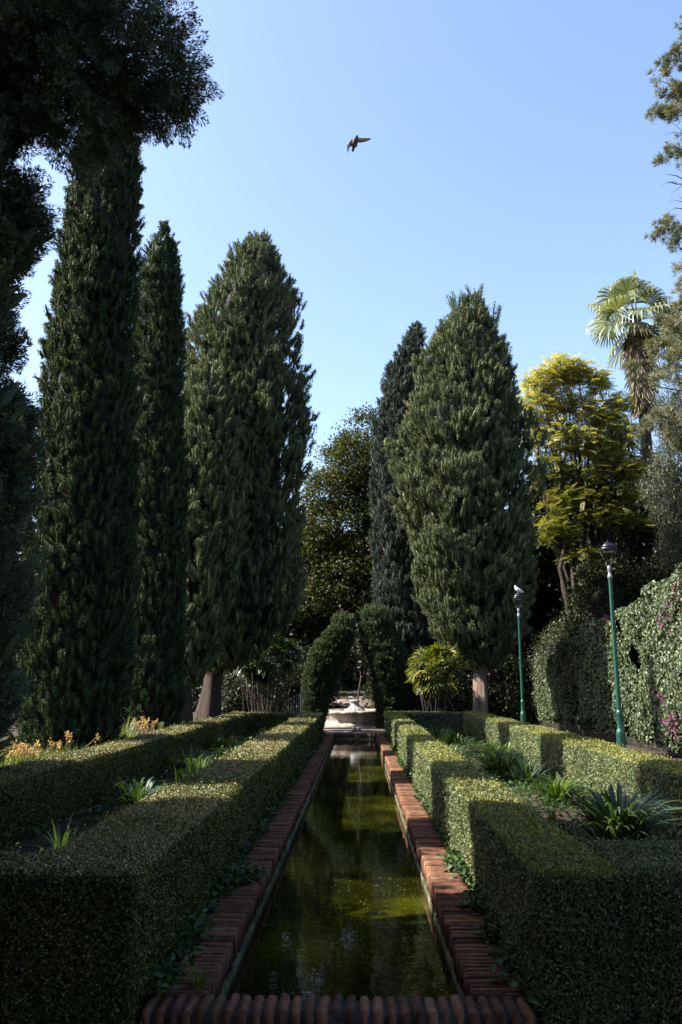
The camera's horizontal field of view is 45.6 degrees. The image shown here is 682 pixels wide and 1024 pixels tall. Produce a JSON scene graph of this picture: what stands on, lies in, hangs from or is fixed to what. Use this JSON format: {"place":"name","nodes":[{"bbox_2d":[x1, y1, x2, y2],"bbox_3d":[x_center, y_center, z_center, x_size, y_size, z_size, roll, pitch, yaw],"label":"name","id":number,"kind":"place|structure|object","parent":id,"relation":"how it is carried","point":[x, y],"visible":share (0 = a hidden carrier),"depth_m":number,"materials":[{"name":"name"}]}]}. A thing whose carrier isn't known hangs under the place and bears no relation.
{"place":"outdoors","nodes":[
{"label":"outdoors","id":0,"kind":"place"},
{"bbox_2d":[0,712,222,766],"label":"grass bank","id":1,"kind":"structure","parent":0,"point":[14,733],"depth_m":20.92,"materials":[{"name":"plant"}]},
{"bbox_2d":[0,739,60,762],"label":"orange flower plant","id":2,"kind":"object","parent":1,"relation":"on","point":[39,749],"visible":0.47,"depth_m":11.99,"materials":[{"name":"plant"}]},
{"bbox_2d":[48,731,98,754],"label":"orange flower plant","id":3,"kind":"object","parent":1,"relation":"on","point":[60,743],"visible":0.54,"depth_m":12.83,"materials":[{"name":"plant"}]},
{"bbox_2d":[11,41,147,754],"bbox_3d":[-4.678,-2.766,15.424,2.280,14.447,2.357,0,-12,1],"label":"cypress tree","id":4,"kind":"object","parent":1,"relation":"on","point":[78,659],"visible":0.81,"depth_m":14.35,"materials":[{"name":"green plant"}]},
{"bbox_2d":[0,0,225,769],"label":"tree","id":5,"kind":"object","parent":1,"relation":"on","point":[55,46],"visible":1,"depth_m":9.96,"materials":[{"name":"green plant"}]},
{"bbox_2d":[119,705,141,738],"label":"tall grass tuft","id":6,"kind":"object","parent":1,"relation":"on","point":[128,733],"visible":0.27,"depth_m":15.89,"materials":[{"name":"green plant"}]},
{"bbox_2d":[127,715,157,734],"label":"orange flower plant","id":7,"kind":"object","parent":1,"relation":"on","point":[147,726],"visible":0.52,"depth_m":17.08,"materials":[{"name":"plant"}]},
{"bbox_2d":[119,220,193,733],"bbox_3d":[-4.576,-1.219,20.065,2.027,13.363,1.959,0,-12,1],"label":"cypress tree","id":8,"kind":"object","parent":1,"relation":"on","point":[159,620],"visible":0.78,"depth_m":19.47,"materials":[{"name":"green plant"}]},
{"bbox_2d":[177,356,250,723],"bbox_3d":[-4.110,0.722,23.624,3.009,11.180,2.992,0,-12,1],"label":"cypress tree","id":9,"kind":"object","parent":1,"relation":"on","point":[216,485],"visible":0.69,"depth_m":22.97,"materials":[{"name":"green plant"}]},
{"bbox_2d":[179,228,320,720],"bbox_3d":[-3.179,-1.491,26.630,5.054,16.796,4.768,0,-12,1],"label":"cypress tree","id":10,"kind":"object","parent":1,"relation":"on","point":[252,295],"visible":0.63,"depth_m":25.64,"materials":[{"name":"green plant"}]},
{"bbox_2d":[2,0,681,667],"label":"sky","id":11,"kind":"structure","parent":0,"point":[511,150],"materials":[{"name":"blue"}]},
{"bbox_2d":[226,739,458,1000],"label":"pool water","id":12,"kind":"structure","parent":0,"point":[300,960],"depth_m":6.61,"materials":[{"name":"green liquid"}]},
{"bbox_2d":[264,743,438,999],"bbox_3d":[0.232,5.045,15.223,1.339,0.001,22.536,0,-12,1],"label":"floating debris","id":13,"kind":"object","parent":12,"relation":"on","point":[366,888],"visible":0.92,"depth_m":7.10,"materials":[{"name":"green plant"}]},
{"bbox_2d":[324,726,384,732],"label":"fountain terrace","id":14,"kind":"structure","parent":0,"point":[329,729],"depth_m":27.81,"materials":[{"name":"stone"}]},
{"bbox_2d":[299,608,355,727],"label":"arched cypress","id":15,"kind":"object","parent":14,"relation":"on","point":[328,653],"visible":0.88,"depth_m":29.19,"materials":[{"name":"green plant"}]},
{"bbox_2d":[324,700,377,726],"bbox_3d":[0.544,7.734,31.273,2.704,0.950,2.704,0,-12,1],"label":"stone fountain","id":16,"kind":"object","parent":14,"relation":"on","point":[355,714],"visible":0.7,"depth_m":30.18,"materials":[{"name":"stone"}]},
{"bbox_2d":[343,617,369,699],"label":"leaning tree","id":17,"kind":"object","parent":14,"relation":"on","point":[360,655],"visible":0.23,"depth_m":33.77,"materials":[{"name":"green plant"}]},
{"bbox_2d":[357,602,408,728],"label":"arched cypress","id":18,"kind":"object","parent":14,"relation":"on","point":[384,648],"visible":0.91,"depth_m":29.12,"materials":[{"name":"green plant"}]},
{"bbox_2d":[347,135,370,151],"bbox_3d":[0.305,-6.118,13.533,0.357,0.318,0.209,-5,-13,22],"label":"flying bird","id":19,"kind":"object","parent":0,"point":[354,141],"visible":1,"depth_m":13.55},
{"bbox_2d":[137,721,681,1023],"bbox_3d":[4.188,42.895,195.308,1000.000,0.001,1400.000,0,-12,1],"label":"ground","id":20,"kind":"structure","parent":0,"point":[673,757],"depth_m":21.13,"materials":[{"name":"soil"}]},
{"bbox_2d":[0,841,40,1023],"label":"hedge","id":21,"kind":"object","parent":20,"relation":"on","point":[8,857],"visible":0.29,"depth_m":4.20,"materials":[{"name":"green plant"}]},
{"bbox_2d":[0,710,248,850],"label":"clipped hedge","id":22,"kind":"object","parent":20,"relation":"on","point":[55,787],"visible":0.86,"depth_m":10.42,"materials":[{"name":"green plant"}]},
{"bbox_2d":[6,736,257,854],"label":"bed soil","id":23,"kind":"structure","parent":20,"relation":"on","point":[63,828],"depth_m":9.17,"materials":[{"name":"brown soil"}]},
{"bbox_2d":[35,811,80,852],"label":"strap leaf plant","id":24,"kind":"object","parent":23,"relation":"on","point":[57,839],"visible":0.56,"depth_m":7.55,"materials":[{"name":"green plant"}]},
{"bbox_2d":[94,777,169,809],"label":"strap leaf plant","id":25,"kind":"object","parent":23,"relation":"on","point":[130,792],"visible":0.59,"depth_m":10.42,"materials":[{"name":"green plant"}]},
{"bbox_2d":[158,757,200,785],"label":"strap leaf plant","id":26,"kind":"object","parent":23,"relation":"on","point":[193,767],"visible":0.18,"depth_m":9.65,"materials":[{"name":"green plant"}]},
{"bbox_2d":[170,754,214,776],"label":"strap leaf plant","id":27,"kind":"object","parent":23,"relation":"on","point":[201,764],"visible":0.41,"depth_m":12.29,"materials":[{"name":"green plant"}]},
{"bbox_2d":[164,746,224,774],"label":"strap leaf plant","id":28,"kind":"object","parent":23,"relation":"on","point":[197,755],"visible":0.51,"depth_m":14.38,"materials":[{"name":"green plant"}]},
{"bbox_2d":[208,745,239,757],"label":"strap leaf plant","id":29,"kind":"object","parent":23,"relation":"on","point":[229,750],"visible":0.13,"depth_m":16.48,"materials":[{"name":"green plant"}]},
{"bbox_2d":[201,732,251,757],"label":"strap leaf plant","id":30,"kind":"object","parent":23,"relation":"on","point":[219,741],"visible":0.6,"depth_m":18.18,"materials":[{"name":"green plant"}]},
{"bbox_2d":[251,725,276,735],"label":"strap leaf plant","id":31,"kind":"object","parent":23,"relation":"on","point":[270,728],"visible":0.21,"depth_m":21.81,"materials":[{"name":"green plant"}]},
{"bbox_2d":[0,711,324,1023],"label":"clipped hedge","id":32,"kind":"object","parent":20,"relation":"on","point":[105,907],"visible":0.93,"depth_m":4.28,"materials":[{"name":"green plant"}]},
{"bbox_2d":[191,675,227,711],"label":"dark shrub","id":33,"kind":"object","parent":20,"relation":"on","point":[197,690],"visible":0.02,"depth_m":36.28,"materials":[{"name":"green plant"}]},
{"bbox_2d":[8,624,435,689],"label":"woodland","id":34,"kind":"object","parent":20,"relation":"on","point":[344,681],"depth_m":55.96,"materials":[{"name":"green plant"}]},
{"bbox_2d":[156,733,333,999],"bbox_3d":[-0.612,5.200,15.262,0.329,0.718,22.620,0,-12,1],"label":"brick coping","id":35,"kind":"object","parent":20,"relation":"on","point":[237,917],"visible":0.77,"depth_m":6.10,"materials":[{"name":"brown brick"}]},
{"bbox_2d":[180,959,218,989],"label":"grass tuft","id":36,"kind":"object","parent":35,"relation":"on","point":[201,982],"visible":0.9,"depth_m":4.35,"materials":[{"name":"green plant"}]},
{"bbox_2d":[192,658,303,713],"bbox_3d":[-3.704,7.476,34.302,5.709,3.570,3.598,0,-12,1],"label":"dark shrub","id":37,"kind":"object","parent":20,"relation":"on","point":[231,697],"visible":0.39,"depth_m":33.51,"materials":[{"name":"green plant"}]},
{"bbox_2d":[234,632,306,712],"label":"lady palm","id":38,"kind":"object","parent":20,"relation":"on","point":[264,671],"visible":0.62,"depth_m":27.12,"materials":[{"name":"green plant"}]},
{"bbox_2d":[246,711,300,736],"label":"clipped hedge","id":39,"kind":"object","parent":20,"relation":"on","point":[258,721],"visible":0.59,"depth_m":25.17,"materials":[{"name":"green plant"}]},
{"bbox_2d":[283,690,301,712],"bbox_3d":[-1.684,6.896,28.044,0.752,1.470,0.051,8,-14,-33],"label":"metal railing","id":40,"kind":"object","parent":20,"relation":"on","point":[296,703],"visible":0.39,"depth_m":28.19,"materials":[{"name":"grey metal"}]},
{"bbox_2d":[235,521,364,687],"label":"dark tree","id":41,"kind":"object","parent":20,"relation":"on","point":[307,632],"visible":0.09,"depth_m":40.01,"materials":[{"name":"green plant"}]},
{"bbox_2d":[265,639,348,708],"bbox_3d":[-2.001,7.585,35.698,4.843,3.961,3.865,0,-12,1],"label":"dark shrub","id":42,"kind":"object","parent":20,"relation":"on","point":[333,703],"visible":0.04,"depth_m":35.37,"materials":[{"name":"green plant"}]},
{"bbox_2d":[275,402,379,698],"bbox_3d":[0.174,2.145,39.690,8.096,15.647,6.239,0,-12,1],"label":"evergreen tree","id":43,"kind":"object","parent":20,"relation":"on","point":[351,544],"visible":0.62,"depth_m":39.07,"materials":[{"name":"green plant"}]},
{"bbox_2d":[141,993,537,1023],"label":"brick coping","id":44,"kind":"object","parent":20,"relation":"on","point":[181,1008],"visible":1,"depth_m":4.07,"materials":[{"name":"brown brick"}]},
{"bbox_2d":[3,728,681,853],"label":"bed weeds","id":45,"kind":"object","parent":20,"relation":"on","point":[89,807],"visible":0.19,"depth_m":10.70,"materials":[{"name":"green plant"}]},
{"bbox_2d":[138,732,560,1009],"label":"coping weeds","id":46,"kind":"object","parent":20,"relation":"on","point":[162,978],"visible":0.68,"depth_m":5.38,"materials":[{"name":"green plant"}]},
{"bbox_2d":[330,693,373,708],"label":"garden steps","id":47,"kind":"structure","parent":20,"relation":"on","point":[351,696],"depth_m":37.71,"materials":[{"name":"stone"}]},
{"bbox_2d":[328,732,376,739],"bbox_3d":[0.468,7.561,26.442,1.969,0.708,0.313,0,-12,1],"label":"brick coping","id":48,"kind":"object","parent":20,"relation":"on","point":[365,736],"visible":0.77,"depth_m":26.36,"materials":[{"name":"brown brick"}]},
{"bbox_2d":[337,523,447,643],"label":"dark tree","id":49,"kind":"object","parent":20,"relation":"on","point":[427,624],"depth_m":40.60,"materials":[{"name":"green plant"}]},
{"bbox_2d":[366,320,430,709],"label":"cypress tree","id":50,"kind":"object","parent":20,"relation":"on","point":[393,584],"visible":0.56,"depth_m":36.21,"materials":[{"name":"green plant"}]},
{"bbox_2d":[354,633,488,713],"bbox_3d":[3.360,7.354,34.995,5.719,4.241,3.664,0,-12,1],"label":"dark shrub","id":51,"kind":"object","parent":20,"relation":"on","point":[415,701],"visible":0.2,"depth_m":34.30,"materials":[{"name":"green plant"}]},
{"bbox_2d":[405,642,465,711],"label":"lady palm","id":52,"kind":"object","parent":20,"relation":"on","point":[436,658],"visible":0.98,"depth_m":27.83,"materials":[{"name":"green plant"}]},
{"bbox_2d":[377,733,526,1001],"bbox_3d":[1.070,5.193,15.227,0.327,0.716,22.620,0,-12,1],"label":"brick coping","id":53,"kind":"object","parent":20,"relation":"on","point":[469,959],"visible":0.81,"depth_m":6.06,"materials":[{"name":"brown brick"}]},
{"bbox_2d":[381,283,548,712],"bbox_3d":[4.623,-0.596,30.700,5.814,17.227,5.752,7,-14,-28],"label":"cypress tree","id":54,"kind":"object","parent":20,"relation":"on","point":[464,464],"visible":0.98,"depth_m":29.29,"materials":[{"name":"green plant"}]},
{"bbox_2d":[428,646,535,723],"bbox_3d":[6.256,7.376,34.943,5.456,4.222,3.625,0,-12,1],"label":"dark shrub","id":55,"kind":"object","parent":20,"relation":"on","point":[504,690],"visible":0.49,"depth_m":34.26,"materials":[{"name":"green plant"}]},
{"bbox_2d":[384,710,635,1023],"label":"clipped hedge","id":56,"kind":"object","parent":20,"relation":"on","point":[548,887],"visible":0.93,"depth_m":4.41,"materials":[{"name":"green plant"}]},
{"bbox_2d":[513,592,525,722],"bbox_3d":[4.691,4.112,21.112,0.251,4.059,0.251,0,-12,1],"label":"street lamp","id":57,"kind":"object","parent":20,"relation":"on","point":[517,596],"visible":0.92,"depth_m":21.12,"materials":[{"name":"green metal"}]},
{"bbox_2d":[514,586,523,592],"bbox_3d":[4.720,2.061,21.514,0.244,0.217,0.099,0,-12,1],"label":"perched bird","id":58,"kind":"object","parent":57,"relation":"on","point":[518,590],"visible":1,"depth_m":21.48},
{"bbox_2d":[505,509,587,631],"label":"dark tree","id":59,"kind":"object","parent":20,"relation":"on","point":[549,566],"visible":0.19,"depth_m":39.68,"materials":[{"name":"green plant"}]},
{"bbox_2d":[522,615,576,687],"bbox_3d":[8.972,6.363,32.822,3.295,4.492,2.953,0,-12,1],"label":"grey shrub","id":60,"kind":"object","parent":20,"relation":"on","point":[548,646],"visible":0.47,"depth_m":32.76,"materials":[{"name":"green plant"}]},
{"bbox_2d":[505,475,606,546],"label":"dark tree","id":61,"kind":"object","parent":20,"relation":"on","point":[538,498],"visible":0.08,"depth_m":42.67,"materials":[{"name":"green plant"}]},
{"bbox_2d":[462,711,681,839],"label":"clipped hedge","id":62,"kind":"object","parent":20,"relation":"on","point":[573,755],"visible":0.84,"depth_m":12.20,"materials":[{"name":"green plant"}]},
{"bbox_2d":[516,352,661,619],"bbox_3d":[10.640,0.755,35.272,6.725,16.736,3.559,0,-12,1],"label":"yellow tree","id":63,"kind":"object","parent":20,"relation":"on","point":[618,469],"visible":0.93,"depth_m":35.67,"materials":[{"name":"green plant"}]},
{"bbox_2d":[546,498,645,633],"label":"dark tree","id":64,"kind":"object","parent":20,"relation":"on","point":[588,543],"visible":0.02,"depth_m":39.64,"materials":[{"name":"green plant"}]},
{"bbox_2d":[570,436,626,565],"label":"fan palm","id":65,"kind":"object","parent":20,"relation":"on","point":[593,462],"visible":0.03,"depth_m":44.67,"materials":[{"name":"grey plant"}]},
{"bbox_2d":[552,552,650,653],"bbox_3d":[10.812,5.240,32.781,5.263,7.272,3.846,0,-12,1],"label":"dark shrub","id":66,"kind":"object","parent":20,"relation":"on","point":[597,605],"visible":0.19,"depth_m":32.84,"materials":[{"name":"green plant"}]},
{"bbox_2d":[522,563,681,756],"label":"vine covered wall","id":67,"kind":"structure","parent":20,"relation":"on","point":[575,692],"depth_m":22.40,"materials":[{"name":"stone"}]},
{"bbox_2d":[599,540,626,747],"bbox_3d":[4.504,2.463,13.286,0.251,4.059,0.251,0,-12,1],"label":"street lamp","id":68,"kind":"object","parent":20,"relation":"on","point":[607,546],"visible":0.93,"depth_m":13.29,"materials":[{"name":"green metal"}]},
{"bbox_2d":[583,494,680,605],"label":"dark tree","id":69,"kind":"object","parent":20,"relation":"on","point":[638,548],"visible":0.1,"depth_m":35.55,"materials":[{"name":"green plant"}]},
{"bbox_2d":[583,834,681,1023],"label":"clipped hedge","id":70,"kind":"object","parent":20,"relation":"on","point":[652,895],"visible":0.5,"depth_m":4.13,"materials":[{"name":"green plant"}]},
{"bbox_2d":[585,270,681,581],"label":"fan palm","id":71,"kind":"object","parent":20,"relation":"on","point":[621,298],"visible":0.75,"depth_m":37.78,"materials":[{"name":"green plant"}]},
{"bbox_2d":[611,447,680,558],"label":"dark tree","id":72,"kind":"object","parent":20,"relation":"on","point":[638,485],"visible":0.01,"depth_m":42.19,"materials":[{"name":"green plant"}]},
{"bbox_2d":[617,14,681,479],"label":"pine tree","id":73,"kind":"object","parent":20,"relation":"on","point":[669,322],"visible":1,"depth_m":30.97,"materials":[{"name":"green plant"}]},
{"bbox_2d":[626,543,681,599],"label":"dark shrub","id":74,"kind":"object","parent":20,"relation":"on","point":[654,573],"visible":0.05,"depth_m":32.86,"materials":[{"name":"green plant"}]},
{"bbox_2d":[636,380,681,578],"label":"tree","id":75,"kind":"object","parent":20,"relation":"on","point":[671,538],"visible":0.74,"depth_m":32.40,"materials":[{"name":"green plant"}]},
{"bbox_2d":[335,555,570,715],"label":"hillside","id":76,"kind":"structure","parent":0,"point":[347,690],"depth_m":55.04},
{"bbox_2d":[426,503,564,713],"bbox_3d":[7.268,4.108,39.893,8.083,11.878,7.372,-11,-16,43],"label":"tree","id":77,"kind":"object","parent":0,"point":[526,640],"visible":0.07,"depth_m":38.59,"materials":[{"name":"green plant"}]},
{"bbox_2d":[430,734,676,849],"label":"bed soil","id":78,"kind":"structure","parent":0,"point":[557,810],"depth_m":10.80,"materials":[{"name":"brown soil"}]},
{"bbox_2d":[399,710,462,733],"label":"clipped hedge","id":79,"kind":"object","parent":78,"relation":"on","point":[440,720],"visible":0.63,"depth_m":26.52,"materials":[{"name":"green plant"}]},
{"bbox_2d":[424,727,455,740],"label":"strap leaf plant","id":80,"kind":"object","parent":78,"relation":"on","point":[433,731],"visible":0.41,"depth_m":22.63,"materials":[{"name":"green plant"}]},
{"bbox_2d":[437,732,477,750],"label":"strap leaf plant","id":81,"kind":"object","parent":78,"relation":"on","point":[459,741],"visible":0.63,"depth_m":19.61,"materials":[{"name":"green plant"}]},
{"bbox_2d":[445,743,469,754],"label":"strap leaf plant","id":82,"kind":"object","parent":78,"relation":"on","point":[458,748],"visible":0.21,"depth_m":17.77,"materials":[{"name":"green plant"}]},
{"bbox_2d":[473,741,522,758],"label":"strap leaf plant","id":83,"kind":"object","parent":78,"relation":"on","point":[497,747],"visible":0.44,"depth_m":17.09,"materials":[{"name":"green plant"}]},
{"bbox_2d":[463,748,544,778],"bbox_3d":[2.821,4.513,14.541,1.698,0.505,1.702,0,-12,1],"label":"strap leaf plant","id":84,"kind":"object","parent":78,"relation":"on","point":[499,763],"visible":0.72,"depth_m":14.33,"materials":[{"name":"green plant"}]},
{"bbox_2d":[510,786,535,805],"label":"strap leaf plant","id":85,"kind":"object","parent":78,"relation":"on","point":[515,788],"visible":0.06,"depth_m":10.43,"materials":[{"name":"green plant"}]},
{"bbox_2d":[506,758,552,789],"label":"strap leaf plant","id":86,"kind":"object","parent":78,"relation":"on","point":[524,772],"visible":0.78,"depth_m":12.85,"materials":[{"name":"green plant"}]},
{"bbox_2d":[541,809,571,827],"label":"strap leaf plant","id":87,"kind":"object","parent":78,"relation":"on","point":[551,814],"visible":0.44,"depth_m":8.95,"materials":[{"name":"green plant"}]},
{"bbox_2d":[518,772,603,804],"bbox_3d":[3.038,3.861,11.273,1.227,0.430,1.256,0,-12,1],"label":"strap leaf plant","id":88,"kind":"object","parent":78,"relation":"on","point":[558,786],"visible":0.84,"depth_m":11.17,"materials":[{"name":"green plant"}]},
{"bbox_2d":[553,781,681,841],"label":"strap leaf plant","id":89,"kind":"object","parent":78,"relation":"on","point":[621,817],"visible":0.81,"depth_m":8.07,"materials":[{"name":"green plant"}]},
{"bbox_2d":[557,511,651,601],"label":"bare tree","id":90,"kind":"object","parent":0,"point":[621,576],"visible":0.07,"depth_m":35.67,"materials":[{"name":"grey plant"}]}
]}

